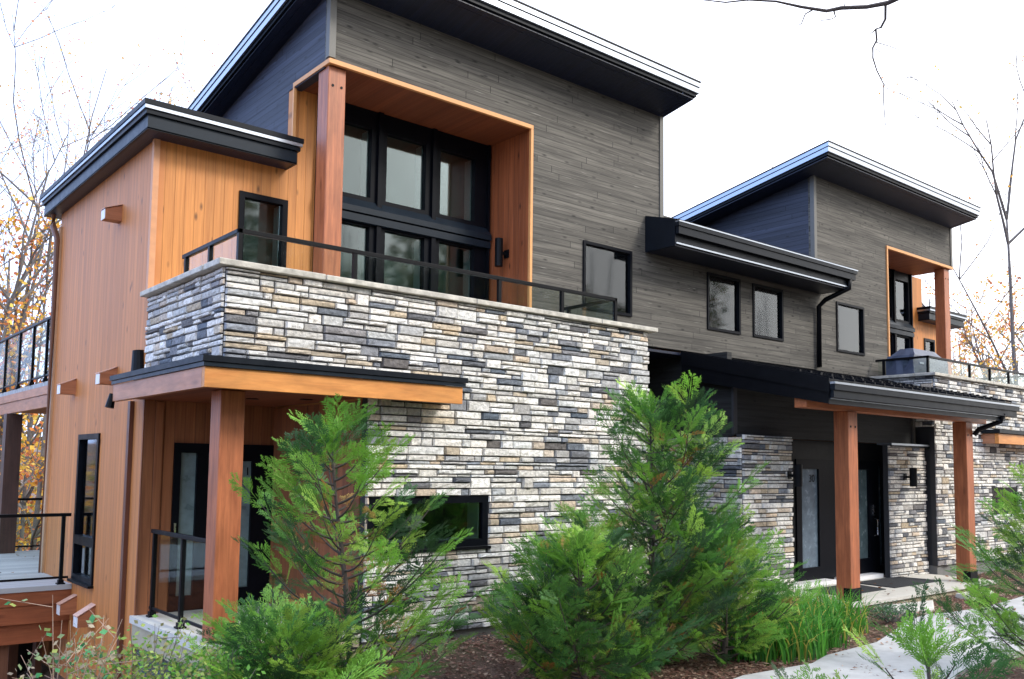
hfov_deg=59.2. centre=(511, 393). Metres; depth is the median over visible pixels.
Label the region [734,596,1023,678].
path
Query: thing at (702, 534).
cedar tree
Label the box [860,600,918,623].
shrub
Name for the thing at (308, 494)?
cedar tree
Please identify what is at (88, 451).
window
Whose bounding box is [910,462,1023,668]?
cedar tree
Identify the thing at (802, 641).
grass clump
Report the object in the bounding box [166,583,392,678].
cedar tree
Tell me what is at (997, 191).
tree
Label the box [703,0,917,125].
bare tree
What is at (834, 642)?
grass clump
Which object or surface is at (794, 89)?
sky
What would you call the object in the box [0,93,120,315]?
tree
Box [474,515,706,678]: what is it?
cedar tree
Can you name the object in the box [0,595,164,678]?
shrub
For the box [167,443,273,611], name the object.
door
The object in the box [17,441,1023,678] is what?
ground
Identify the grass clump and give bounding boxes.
[709,596,858,665]
[739,583,871,650]
[757,579,888,636]
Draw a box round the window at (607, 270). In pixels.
[582,240,631,316]
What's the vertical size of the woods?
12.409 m
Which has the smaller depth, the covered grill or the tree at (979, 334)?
the covered grill
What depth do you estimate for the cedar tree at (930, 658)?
5.62 m
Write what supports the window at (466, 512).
in the house
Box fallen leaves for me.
[0,554,1015,667]
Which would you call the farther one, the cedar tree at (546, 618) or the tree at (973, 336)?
the tree at (973, 336)
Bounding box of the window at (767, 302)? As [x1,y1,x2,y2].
[752,283,783,341]
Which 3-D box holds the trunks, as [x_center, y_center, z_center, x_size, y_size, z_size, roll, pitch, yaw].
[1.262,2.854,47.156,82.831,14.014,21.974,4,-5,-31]
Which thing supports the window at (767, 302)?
in the house
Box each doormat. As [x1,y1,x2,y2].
[809,585,885,594]
[860,576,938,587]
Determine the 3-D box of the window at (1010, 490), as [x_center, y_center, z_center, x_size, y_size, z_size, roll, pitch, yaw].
[10.852,2.380,19.855,1.420,0.615,0.115,5,-6,-40]
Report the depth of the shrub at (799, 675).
5.85 m
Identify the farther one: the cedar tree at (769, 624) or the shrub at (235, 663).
the cedar tree at (769, 624)
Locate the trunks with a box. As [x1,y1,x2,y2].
[0,245,1023,470]
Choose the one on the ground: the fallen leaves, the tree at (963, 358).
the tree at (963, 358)
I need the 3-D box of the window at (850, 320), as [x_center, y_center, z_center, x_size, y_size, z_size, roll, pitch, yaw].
[6.956,-1.331,18.578,1.070,1.020,0.095,5,-6,-40]
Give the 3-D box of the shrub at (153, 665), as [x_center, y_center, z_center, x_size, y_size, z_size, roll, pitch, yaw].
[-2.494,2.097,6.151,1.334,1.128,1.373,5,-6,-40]
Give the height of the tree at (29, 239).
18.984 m
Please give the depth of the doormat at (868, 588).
15.12 m
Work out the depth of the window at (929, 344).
22.88 m
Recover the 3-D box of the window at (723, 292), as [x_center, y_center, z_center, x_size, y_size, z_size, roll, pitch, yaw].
[3.716,-1.580,15.893,0.940,1.000,0.095,5,-6,-40]
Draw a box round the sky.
[0,0,1023,438]
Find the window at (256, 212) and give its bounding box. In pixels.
[238,190,287,267]
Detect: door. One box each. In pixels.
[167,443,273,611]
[793,459,835,588]
[834,461,884,579]
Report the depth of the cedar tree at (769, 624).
9.68 m
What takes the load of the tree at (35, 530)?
on the ground
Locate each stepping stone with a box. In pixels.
[887,600,934,615]
[955,590,991,600]
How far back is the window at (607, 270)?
14.07 m
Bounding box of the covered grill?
[886,348,947,378]
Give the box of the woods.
[1,361,43,544]
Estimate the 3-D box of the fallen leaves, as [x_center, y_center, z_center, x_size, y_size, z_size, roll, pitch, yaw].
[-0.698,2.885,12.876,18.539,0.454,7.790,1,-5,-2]
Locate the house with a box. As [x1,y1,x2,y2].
[0,0,1023,678]
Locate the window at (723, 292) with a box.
[707,272,740,334]
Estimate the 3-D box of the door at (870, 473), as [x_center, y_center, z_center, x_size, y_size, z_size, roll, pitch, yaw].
[6.626,2.357,16.941,1.850,2.185,0.320,5,-6,-40]
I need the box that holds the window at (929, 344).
[924,338,934,351]
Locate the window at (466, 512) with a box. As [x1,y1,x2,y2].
[367,496,490,555]
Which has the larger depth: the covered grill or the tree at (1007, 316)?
the tree at (1007, 316)
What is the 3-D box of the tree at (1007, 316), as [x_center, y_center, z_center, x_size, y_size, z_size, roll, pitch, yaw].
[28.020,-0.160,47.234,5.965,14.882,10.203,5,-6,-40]
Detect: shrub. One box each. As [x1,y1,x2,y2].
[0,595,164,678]
[39,614,243,678]
[160,624,335,678]
[770,659,847,678]
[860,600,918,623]
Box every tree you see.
[0,0,154,534]
[0,0,224,356]
[0,16,171,550]
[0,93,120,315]
[0,173,60,550]
[0,196,57,490]
[0,413,45,550]
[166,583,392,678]
[192,393,493,678]
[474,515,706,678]
[510,370,773,676]
[647,503,822,668]
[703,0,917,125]
[842,579,1014,678]
[875,30,1023,385]
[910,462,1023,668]
[913,182,1022,383]
[925,274,1023,382]
[951,329,1021,381]
[964,312,1023,385]
[986,255,1023,355]
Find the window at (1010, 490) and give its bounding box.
[991,487,1017,516]
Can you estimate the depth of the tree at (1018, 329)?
40.00 m
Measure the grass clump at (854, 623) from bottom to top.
0.771 m
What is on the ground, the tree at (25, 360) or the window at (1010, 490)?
the tree at (25, 360)
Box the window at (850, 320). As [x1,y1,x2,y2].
[836,301,864,355]
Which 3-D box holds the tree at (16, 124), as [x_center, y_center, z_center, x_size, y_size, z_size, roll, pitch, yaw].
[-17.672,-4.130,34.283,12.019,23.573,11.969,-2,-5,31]
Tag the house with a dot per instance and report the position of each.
(486, 272)
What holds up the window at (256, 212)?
in the house
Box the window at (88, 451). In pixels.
[67,433,100,588]
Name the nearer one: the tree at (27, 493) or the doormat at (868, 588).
the doormat at (868, 588)
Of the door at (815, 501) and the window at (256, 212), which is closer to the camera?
the window at (256, 212)
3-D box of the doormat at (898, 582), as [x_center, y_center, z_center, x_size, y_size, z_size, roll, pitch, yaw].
[6.951,3.396,16.252,1.700,0.013,0.800,5,-6,-40]

